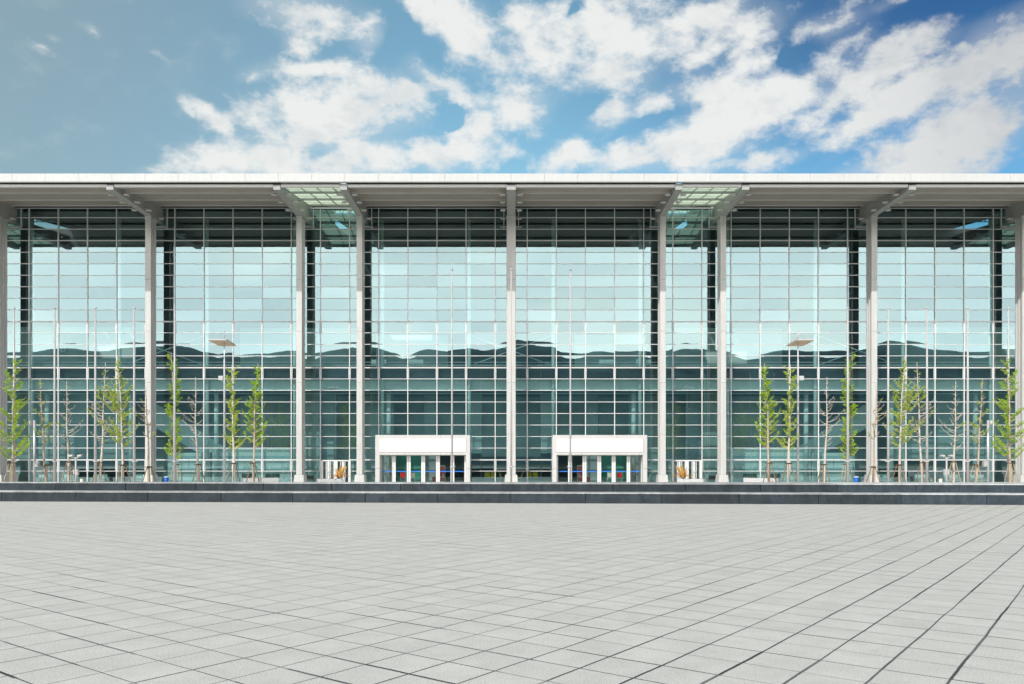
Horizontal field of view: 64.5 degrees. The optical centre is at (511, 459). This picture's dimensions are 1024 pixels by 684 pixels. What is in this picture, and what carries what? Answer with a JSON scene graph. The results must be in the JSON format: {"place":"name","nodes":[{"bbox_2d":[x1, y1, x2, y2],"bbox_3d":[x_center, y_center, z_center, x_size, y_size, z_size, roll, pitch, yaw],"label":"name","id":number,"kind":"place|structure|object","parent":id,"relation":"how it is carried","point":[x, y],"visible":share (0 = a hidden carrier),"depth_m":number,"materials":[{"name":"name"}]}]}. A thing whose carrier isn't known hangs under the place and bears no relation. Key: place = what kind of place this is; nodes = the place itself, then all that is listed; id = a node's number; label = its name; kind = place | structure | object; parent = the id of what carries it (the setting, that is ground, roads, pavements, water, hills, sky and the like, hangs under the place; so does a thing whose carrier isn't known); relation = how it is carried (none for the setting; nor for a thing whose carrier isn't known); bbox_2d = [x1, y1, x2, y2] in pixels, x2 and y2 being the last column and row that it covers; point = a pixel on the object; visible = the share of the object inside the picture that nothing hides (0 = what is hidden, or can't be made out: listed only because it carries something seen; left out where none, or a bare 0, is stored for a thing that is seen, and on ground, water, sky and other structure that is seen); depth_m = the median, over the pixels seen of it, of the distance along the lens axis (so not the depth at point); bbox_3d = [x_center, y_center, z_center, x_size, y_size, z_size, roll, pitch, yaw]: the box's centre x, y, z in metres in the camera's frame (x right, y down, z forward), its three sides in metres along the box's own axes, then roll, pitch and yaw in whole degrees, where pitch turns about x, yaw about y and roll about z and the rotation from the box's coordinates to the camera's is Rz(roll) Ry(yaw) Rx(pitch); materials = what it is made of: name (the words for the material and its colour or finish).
{"place":"outdoors","nodes":[
{"label":"outdoors","id":0,"kind":"place"},
{"bbox_2d":[130,474,143,481],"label":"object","id":1,"kind":"object","parent":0,"point":[139,477],"visible":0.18,"depth_m":70.37,"materials":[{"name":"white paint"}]},
{"bbox_2d":[0,501,1023,683],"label":"plaza","id":2,"kind":"structure","parent":0,"point":[298,593],"depth_m":12.14,"materials":[{"name":"grey tile"}]},
{"bbox_2d":[3,462,17,481],"bbox_3d":[-30.231,1.078,48.976,0.838,1.859,0.788,0,0,9],"label":"support frame","id":3,"kind":"object","parent":2,"relation":"on","point":[10,463],"visible":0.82,"depth_m":48.90,"materials":[{"name":"brown wood"}]},
{"bbox_2d":[13,307,16,481],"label":"flagpole","id":4,"kind":"object","parent":2,"relation":"on","point":[13,375],"visible":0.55,"depth_m":49.95,"materials":[{"name":"grey metal"}]},
{"bbox_2d":[0,359,30,481],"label":"young tree","id":5,"kind":"object","parent":2,"relation":"on","point":[14,418],"visible":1,"depth_m":48.87,"materials":[{"name":"green plant"}]},
{"bbox_2d":[29,420,39,481],"bbox_3d":[-29.967,-0.244,51.000,0.630,4.488,0.240,0,0,0],"label":"camera post","id":6,"kind":"object","parent":2,"relation":"on","point":[35,462],"visible":0.94,"depth_m":50.94,"materials":[{"name":"metal"}]},
{"bbox_2d":[33,381,51,481],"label":"young tree","id":7,"kind":"object","parent":2,"relation":"on","point":[43,427],"visible":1,"depth_m":50.77,"materials":[{"name":"brown plant"}]},
{"bbox_2d":[40,464,52,481],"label":"support frame","id":8,"kind":"object","parent":2,"relation":"on","point":[46,465],"visible":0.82,"depth_m":50.67,"materials":[{"name":"brown wood"}]},
{"bbox_2d":[52,307,56,481],"bbox_3d":[-28.130,-3.708,50.000,0.450,11.416,0.439,0,0,0],"label":"flagpole","id":9,"kind":"object","parent":2,"relation":"on","point":[54,461],"visible":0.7,"depth_m":49.95,"materials":[{"name":"metal"}]},
{"bbox_2d":[61,461,74,481],"bbox_3d":[-27.994,1.042,51.390,0.864,1.932,0.946,0,0,0],"label":"support frame","id":10,"kind":"object","parent":2,"relation":"on","point":[70,470],"visible":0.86,"depth_m":51.27,"materials":[{"name":"brown wood"}]},
{"bbox_2d":[56,381,81,481],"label":"young tree","id":11,"kind":"object","parent":2,"relation":"on","point":[67,450],"visible":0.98,"depth_m":51.33,"materials":[{"name":"brown plant"}]},
{"bbox_2d":[68,454,82,481],"bbox_3d":[-27.092,0.835,50.490,0.800,2.329,0.300,0,0,0],"label":"twin floodlight","id":12,"kind":"object","parent":2,"relation":"on","point":[76,471],"visible":0.95,"depth_m":50.45,"materials":[{"name":"white paint"}]},
{"bbox_2d":[93,307,97,481],"bbox_3d":[-25.616,-3.708,50.000,0.450,11.416,0.439,0,0,0],"label":"flagpole","id":13,"kind":"object","parent":2,"relation":"on","point":[95,461],"visible":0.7,"depth_m":49.95,"materials":[{"name":"metal"}]},
{"bbox_2d":[92,462,106,481],"bbox_3d":[-25.970,1.050,51.225,0.853,1.915,0.803,0,0,24],"label":"support frame","id":14,"kind":"object","parent":2,"relation":"on","point":[99,471],"visible":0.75,"depth_m":51.06,"materials":[{"name":"brown wood"}]},
{"bbox_2d":[86,362,114,481],"bbox_3d":[-25.881,-2.076,51.307,2.139,8.163,1.337,0,0,19],"label":"young tree","id":15,"kind":"object","parent":2,"relation":"on","point":[103,432],"visible":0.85,"depth_m":51.13,"materials":[{"name":"brown plant"}]},
{"bbox_2d":[95,357,139,481],"bbox_3d":[-24.401,-2.216,50.514,2.587,8.437,2.535,0,0,0],"label":"young tree","id":16,"kind":"object","parent":2,"relation":"on","point":[118,409],"visible":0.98,"depth_m":50.57,"materials":[{"name":"green plant"}]},
{"bbox_2d":[116,464,130,481],"bbox_3d":[-24.169,1.127,50.602,0.866,1.763,0.898,0,0,25],"label":"support frame","id":17,"kind":"object","parent":2,"relation":"on","point":[122,465],"visible":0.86,"depth_m":50.50,"materials":[{"name":"brown wood"}]},
{"bbox_2d":[132,307,136,481],"bbox_3d":[-23.226,-3.708,50.000,0.450,11.416,0.439,0,0,0],"label":"flagpole","id":18,"kind":"object","parent":2,"relation":"on","point":[134,461],"visible":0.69,"depth_m":49.95,"materials":[{"name":"metal"}]},
{"bbox_2d":[135,386,155,481],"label":"young tree","id":19,"kind":"object","parent":2,"relation":"on","point":[147,435],"visible":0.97,"depth_m":51.92,"materials":[{"name":"brown plant"}]},
{"bbox_2d":[142,466,155,481],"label":"support frame","id":20,"kind":"object","parent":2,"relation":"on","point":[149,467],"visible":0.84,"depth_m":51.89,"materials":[{"name":"brown wood"}]},
{"bbox_2d":[163,476,168,481],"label":"litter bin","id":21,"kind":"object","parent":2,"relation":"on","point":[166,478],"visible":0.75,"depth_m":67.24,"materials":[{"name":"blue plastic"}]},
{"bbox_2d":[172,307,176,481],"bbox_3d":[-20.737,-3.708,50.000,0.450,11.416,0.439,0,0,0],"label":"flagpole","id":22,"kind":"object","parent":2,"relation":"on","point":[174,461],"visible":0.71,"depth_m":49.95,"materials":[{"name":"metal"}]},
{"bbox_2d":[164,354,185,459],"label":"young tree","id":23,"kind":"object","parent":2,"relation":"on","point":[170,414],"visible":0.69,"depth_m":51.21,"materials":[{"name":"green plant"}]},
{"bbox_2d":[169,463,182,481],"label":"support frame","id":24,"kind":"object","parent":2,"relation":"on","point":[177,472],"visible":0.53,"depth_m":51.06,"materials":[{"name":"brown wood"}]},
{"bbox_2d":[179,377,205,481],"bbox_3d":[-20.196,-1.629,51.543,1.590,7.272,1.171,0,0,-19],"label":"young tree","id":25,"kind":"object","parent":2,"relation":"on","point":[197,456],"visible":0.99,"depth_m":51.51,"materials":[{"name":"brown plant"}]},
{"bbox_2d":[192,464,205,481],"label":"support frame","id":26,"kind":"object","parent":2,"relation":"on","point":[199,473],"visible":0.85,"depth_m":51.47,"materials":[{"name":"brown wood"}]},
{"bbox_2d":[208,329,235,481],"bbox_3d":[-18.568,-3.178,52.125,1.358,10.355,1.250,0,0,0],"label":"lamp post","id":27,"kind":"object","parent":2,"relation":"on","point":[224,342],"visible":0.94,"depth_m":51.95,"materials":[{"name":"metal"}]},
{"bbox_2d":[226,462,239,481],"bbox_3d":[-17.476,1.081,50.991,0.791,1.854,0.949,0,0,19],"label":"support frame","id":28,"kind":"object","parent":2,"relation":"on","point":[235,463],"visible":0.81,"depth_m":50.87,"materials":[{"name":"brown wood"}]},
{"bbox_2d":[223,365,246,481],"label":"young tree","id":29,"kind":"object","parent":2,"relation":"on","point":[234,416],"visible":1,"depth_m":50.99,"materials":[{"name":"green plant"}]},
{"bbox_2d":[246,462,258,481],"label":"support frame","id":30,"kind":"object","parent":2,"relation":"on","point":[253,471],"visible":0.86,"depth_m":51.29,"materials":[{"name":"brown wood"}]},
{"bbox_2d":[242,365,267,481],"bbox_3d":[-16.233,-2.051,51.531,1.761,8.108,1.638,0,0,0],"label":"young tree","id":31,"kind":"object","parent":2,"relation":"on","point":[254,435],"visible":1,"depth_m":51.32,"materials":[{"name":"green plant"}]},
{"bbox_2d":[242,478,278,481],"bbox_3d":[-16.969,1.615,55.000,2.294,0.771,0.840,0,0,-24],"label":"stone planter","id":32,"kind":"object","parent":2,"relation":"on","point":[263,479],"visible":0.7,"depth_m":54.68,"materials":[{"name":"stone"}]},
{"bbox_2d":[317,479,344,481],"bbox_3d":[-12.212,1.642,55.000,1.771,0.716,0.840,0,0,-24],"label":"stone planter","id":33,"kind":"object","parent":2,"relation":"on","point":[330,480],"visible":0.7,"depth_m":54.61,"materials":[{"name":"stone"}]},
{"bbox_2d":[328,464,348,478],"bbox_3d":[-11.705,0.802,55.394,1.459,1.027,1.586,0,0,-37],"label":"agave plant","id":34,"kind":"object","parent":33,"relation":"in","point":[339,473],"visible":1,"depth_m":55.21,"materials":[{"name":"orange plant"}]},
{"bbox_2d":[450,268,454,481],"bbox_3d":[-3.355,-4.437,46.000,0.404,12.874,0.394,0,0,0],"label":"flagpole","id":35,"kind":"object","parent":2,"relation":"on","point":[451,466],"visible":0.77,"depth_m":45.96,"materials":[{"name":"metal"}]},
{"bbox_2d":[0,482,1023,504],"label":"stepped wall","id":36,"kind":"structure","parent":2,"relation":"on","point":[943,493],"depth_m":38.04,"materials":[{"name":"stone"}]},
{"bbox_2d":[567,268,571,481],"bbox_3d":[3.355,-4.437,46.000,0.404,12.874,0.394,0,0,0],"label":"flagpole","id":37,"kind":"object","parent":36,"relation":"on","point":[570,466],"visible":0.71,"depth_m":45.96,"materials":[{"name":"metal"}]},
{"bbox_2d":[845,307,849,481],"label":"flagpole","id":38,"kind":"object","parent":36,"relation":"on","point":[847,461],"visible":0.77,"depth_m":49.95,"materials":[{"name":"metal"}]},
{"bbox_2d":[885,307,890,481],"bbox_3d":[23.226,-3.708,50.000,0.450,11.416,0.439,0,0,0],"label":"flagpole","id":39,"kind":"object","parent":36,"relation":"on","point":[888,461],"visible":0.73,"depth_m":49.95,"materials":[{"name":"metal"}]},
{"bbox_2d":[924,307,928,481],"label":"flagpole","id":40,"kind":"object","parent":36,"relation":"on","point":[926,461],"visible":0.76,"depth_m":49.95,"materials":[{"name":"metal"}]},
{"bbox_2d":[965,307,969,481],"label":"flagpole","id":41,"kind":"object","parent":36,"relation":"on","point":[967,461],"visible":0.78,"depth_m":49.95,"materials":[{"name":"metal"}]},
{"bbox_2d":[1006,307,1009,481],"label":"flagpole","id":42,"kind":"object","parent":36,"relation":"on","point":[1008,308],"visible":0.5,"depth_m":49.97,"materials":[{"name":"metal"}]},
{"bbox_2d":[509,268,514,481],"bbox_3d":[0.000,-4.437,46.000,0.404,12.874,0.394,0,0,0],"label":"flagpole","id":43,"kind":"object","parent":2,"relation":"on","point":[510,466],"visible":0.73,"depth_m":45.96,"materials":[{"name":"grey metal"}]},
{"bbox_2d":[677,479,705,481],"bbox_3d":[12.212,1.642,55.000,1.771,0.716,0.840,0,0,24],"label":"stone planter","id":44,"kind":"object","parent":2,"relation":"on","point":[691,480],"visible":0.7,"depth_m":54.61,"materials":[{"name":"stone"}]},
{"bbox_2d":[671,465,693,477],"bbox_3d":[11.705,0.802,55.394,1.459,1.027,1.586,0,0,37],"label":"agave plant","id":45,"kind":"object","parent":44,"relation":"in","point":[682,474],"visible":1,"depth_m":55.21,"materials":[{"name":"orange plant"}]},
{"bbox_2d":[743,478,779,481],"bbox_3d":[16.969,1.615,55.000,2.294,0.771,0.840,0,0,24],"label":"stone planter","id":46,"kind":"object","parent":2,"relation":"on","point":[758,479],"visible":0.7,"depth_m":54.67,"materials":[{"name":"stone"}]},
{"bbox_2d":[755,363,780,481],"bbox_3d":[16.233,-2.051,51.531,1.761,8.108,1.638,0,0,0],"label":"young tree","id":47,"kind":"object","parent":2,"relation":"on","point":[767,421],"visible":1,"depth_m":51.32,"materials":[{"name":"green plant"}]},
{"bbox_2d":[763,462,775,481],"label":"support frame","id":48,"kind":"object","parent":2,"relation":"on","point":[769,463],"visible":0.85,"depth_m":51.28,"materials":[{"name":"wood"}]},
{"bbox_2d":[776,365,799,481],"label":"young tree","id":49,"kind":"object","parent":2,"relation":"on","point":[786,418],"visible":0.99,"depth_m":51.00,"materials":[{"name":"green plant"}]},
{"bbox_2d":[782,463,795,481],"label":"support frame","id":50,"kind":"object","parent":2,"relation":"on","point":[788,471],"visible":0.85,"depth_m":50.87,"materials":[{"name":"wood"}]},
{"bbox_2d":[786,332,814,481],"bbox_3d":[18.568,-3.178,52.125,1.358,10.355,1.250,0,0,0],"label":"lamp post","id":51,"kind":"object","parent":2,"relation":"on","point":[797,342],"visible":0.94,"depth_m":51.95,"materials":[{"name":"grey metal"}]},
{"bbox_2d":[817,464,829,481],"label":"support frame","id":52,"kind":"object","parent":2,"relation":"on","point":[823,471],"visible":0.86,"depth_m":51.46,"materials":[{"name":"wood"}]},
{"bbox_2d":[816,382,841,481],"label":"young tree","id":53,"kind":"object","parent":2,"relation":"on","point":[826,445],"visible":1,"depth_m":51.52,"materials":[{"name":"grey plant"}]},
{"bbox_2d":[840,463,853,481],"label":"support frame","id":54,"kind":"object","parent":2,"relation":"on","point":[845,472],"visible":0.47,"depth_m":51.07,"materials":[{"name":"wood"}]},
{"bbox_2d":[836,353,858,459],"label":"young tree","id":55,"kind":"object","parent":2,"relation":"on","point":[843,437],"visible":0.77,"depth_m":51.21,"materials":[{"name":"green plant"}]},
{"bbox_2d":[853,476,858,481],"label":"litter bin","id":56,"kind":"object","parent":2,"relation":"on","point":[856,478],"visible":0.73,"depth_m":67.25,"materials":[{"name":"blue plastic"}]},
{"bbox_2d":[866,466,879,481],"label":"support frame","id":57,"kind":"object","parent":2,"relation":"on","point":[872,473],"visible":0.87,"depth_m":51.94,"materials":[{"name":"wood"}]},
{"bbox_2d":[867,387,890,481],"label":"young tree","id":58,"kind":"object","parent":2,"relation":"on","point":[874,427],"visible":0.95,"depth_m":51.93,"materials":[{"name":"brown plant"}]},
{"bbox_2d":[891,464,905,481],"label":"support frame","id":59,"kind":"object","parent":2,"relation":"on","point":[899,465],"visible":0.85,"depth_m":50.49,"materials":[{"name":"wood"}]},
{"bbox_2d":[882,358,925,481],"bbox_3d":[24.401,-2.216,50.514,2.587,8.437,2.535,0,0,0],"label":"young tree","id":60,"kind":"object","parent":2,"relation":"on","point":[900,415],"visible":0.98,"depth_m":50.58,"materials":[{"name":"green plant"}]},
{"bbox_2d":[908,367,936,481],"bbox_3d":[25.881,-2.076,51.307,2.139,8.163,1.337,0,0,-19],"label":"young tree","id":61,"kind":"object","parent":2,"relation":"on","point":[920,438],"visible":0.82,"depth_m":51.13,"materials":[{"name":"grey plant"}]},
{"bbox_2d":[916,462,929,481],"bbox_3d":[25.970,1.050,51.225,0.853,1.915,0.803,0,0,-24],"label":"support frame","id":62,"kind":"object","parent":2,"relation":"on","point":[923,473],"visible":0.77,"depth_m":51.10,"materials":[{"name":"wood"}]},
{"bbox_2d":[939,455,953,481],"bbox_3d":[27.092,0.835,50.490,0.800,2.329,0.300,0,0,0],"label":"twin floodlight","id":63,"kind":"object","parent":2,"relation":"on","point":[946,471],"visible":0.94,"depth_m":50.46,"materials":[{"name":"white paint"}]},
{"bbox_2d":[948,461,960,481],"bbox_3d":[27.994,1.042,51.390,0.864,1.932,0.946,0,0,0],"label":"support frame","id":64,"kind":"object","parent":2,"relation":"on","point":[951,471],"visible":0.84,"depth_m":51.27,"materials":[{"name":"wood"}]},
{"bbox_2d":[940,381,969,481],"bbox_3d":[27.928,-1.506,51.303,1.654,7.020,1.702,0,0,0],"label":"young tree","id":65,"kind":"object","parent":2,"relation":"on","point":[953,466],"visible":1,"depth_m":51.33,"materials":[{"name":"grey plant"}]},
{"bbox_2d":[969,464,982,481],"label":"support frame","id":66,"kind":"object","parent":2,"relation":"on","point":[975,465],"visible":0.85,"depth_m":50.68,"materials":[{"name":"wood"}]},
{"bbox_2d":[970,379,990,481],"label":"young tree","id":67,"kind":"object","parent":2,"relation":"on","point":[978,438],"visible":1,"depth_m":50.77,"materials":[{"name":"brown plant"}]},
{"bbox_2d":[982,420,992,481],"bbox_3d":[29.967,-0.244,51.000,0.630,4.488,0.240,0,0,0],"label":"camera post","id":68,"kind":"object","parent":2,"relation":"on","point":[986,463],"visible":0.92,"depth_m":50.93,"materials":[{"name":"white metal"}]},
{"bbox_2d":[989,357,1023,481],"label":"young tree","id":69,"kind":"object","parent":2,"relation":"on","point":[1006,405],"visible":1,"depth_m":48.87,"materials":[{"name":"green plant"}]},
{"bbox_2d":[1004,462,1018,481],"bbox_3d":[30.231,1.078,48.976,0.838,1.859,0.788,0,0,-9],"label":"support frame","id":70,"kind":"object","parent":2,"relation":"on","point":[1011,472],"visible":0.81,"depth_m":48.89,"materials":[{"name":"wood"}]},
{"bbox_2d":[0,0,1023,228],"label":"sky","id":71,"kind":"structure","parent":0,"point":[87,86],"materials":[{"name":"blue"}]},
{"bbox_2d":[577,465,581,481],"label":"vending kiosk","id":72,"kind":"object","parent":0,"point":[579,474],"visible":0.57,"depth_m":70.34,"materials":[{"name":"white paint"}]},
{"bbox_2d":[878,474,891,480],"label":"lounge sofa","id":73,"kind":"object","parent":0,"point":[882,477],"visible":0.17,"depth_m":70.60,"materials":[{"name":"white paint"}]},
{"label":"ground","id":74,"kind":"structure","parent":0,"visible":0},
{"bbox_2d":[0,174,1023,481],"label":"exhibition hall","id":75,"kind":"structure","parent":74,"relation":"on","point":[318,312],"depth_m":74.50,"materials":[{"name":"teal glass"}]},
{"bbox_2d":[36,474,52,481],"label":"lounge sofa","id":76,"kind":"object","parent":75,"relation":"on","point":[49,478],"visible":0.62,"depth_m":70.53,"materials":[{"name":"white paint"}]},
{"bbox_2d":[61,474,78,481],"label":"lounge sofa","id":77,"kind":"object","parent":75,"relation":"on","point":[65,478],"visible":0.58,"depth_m":70.60,"materials":[{"name":"white paint"}]},
{"bbox_2d":[90,474,107,481],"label":"lounge sofa","id":78,"kind":"object","parent":75,"relation":"on","point":[102,479],"visible":0.51,"depth_m":70.55,"materials":[{"name":"white paint"}]},
{"bbox_2d":[156,398,238,452],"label":"open stair","id":79,"kind":"object","parent":75,"relation":"attached to","point":[163,421],"visible":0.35,"depth_m":74.50,"materials":[{"name":"glass"}]},
{"bbox_2d":[168,448,292,481],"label":"exhibition booth","id":80,"kind":"object","parent":75,"relation":"on","point":[280,467],"visible":0.71,"depth_m":71.50,"materials":[{"name":"white paint"}]},
{"bbox_2d":[242,474,255,477],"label":"seat row","id":81,"kind":"object","parent":75,"relation":"on","point":[244,475],"visible":0.53,"depth_m":70.10,"materials":[{"name":"teal plastic"}]},
{"bbox_2d":[265,474,279,477],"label":"seat row","id":82,"kind":"object","parent":75,"relation":"on","point":[272,475],"visible":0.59,"depth_m":70.10,"materials":[{"name":"teal plastic"}]},
{"bbox_2d":[320,460,350,481],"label":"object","id":83,"kind":"structure","parent":75,"relation":"in","point":[328,462],"depth_m":68.26,"materials":[{"name":"white paint"}]},
{"bbox_2d":[440,465,445,481],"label":"vending kiosk","id":84,"kind":"object","parent":75,"relation":"on","point":[442,474],"visible":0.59,"depth_m":70.34,"materials":[{"name":"red paint"}]},
{"bbox_2d":[485,472,489,481],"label":"cafe chair","id":85,"kind":"object","parent":75,"relation":"on","point":[487,474],"visible":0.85,"depth_m":69.65,"materials":[{"name":"yellow plastic"}]},
{"bbox_2d":[526,472,531,481],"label":"cafe chair","id":86,"kind":"object","parent":75,"relation":"on","point":[529,474],"visible":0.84,"depth_m":69.66,"materials":[{"name":"yellow plastic"}]},
{"bbox_2d":[533,472,537,481],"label":"cafe chair","id":87,"kind":"object","parent":75,"relation":"on","point":[535,474],"visible":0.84,"depth_m":69.65,"materials":[{"name":"yellow plastic"}]},
{"bbox_2d":[671,460,701,481],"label":"double door","id":88,"kind":"structure","parent":75,"relation":"in","point":[686,462],"depth_m":68.28,"materials":[{"name":"white paint"}]},
{"bbox_2d":[743,474,756,477],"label":"seat row","id":89,"kind":"object","parent":75,"relation":"on","point":[750,475],"visible":0.63,"depth_m":70.10,"materials":[{"name":"grey plastic"}]},
{"bbox_2d":[766,474,780,477],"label":"seat row","id":90,"kind":"object","parent":75,"relation":"on","point":[776,475],"visible":0.61,"depth_m":70.10,"materials":[{"name":"grey plastic"}]},
{"bbox_2d":[729,448,854,481],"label":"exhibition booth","id":91,"kind":"object","parent":75,"relation":"on","point":[740,468],"visible":0.77,"depth_m":71.50,"materials":[{"name":"teal glass"}]},
{"bbox_2d":[915,474,931,481],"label":"lounge sofa","id":92,"kind":"object","parent":75,"relation":"on","point":[919,478],"visible":0.58,"depth_m":70.57,"materials":[{"name":"white paint"}]},
{"bbox_2d":[944,474,961,481],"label":"lounge sofa","id":93,"kind":"object","parent":75,"relation":"on","point":[957,479],"visible":0.57,"depth_m":70.59,"materials":[{"name":"white paint"}]},
{"bbox_2d":[969,474,986,481],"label":"lounge sofa","id":94,"kind":"object","parent":75,"relation":"on","point":[972,477],"visible":0.67,"depth_m":70.56,"materials":[{"name":"white paint"}]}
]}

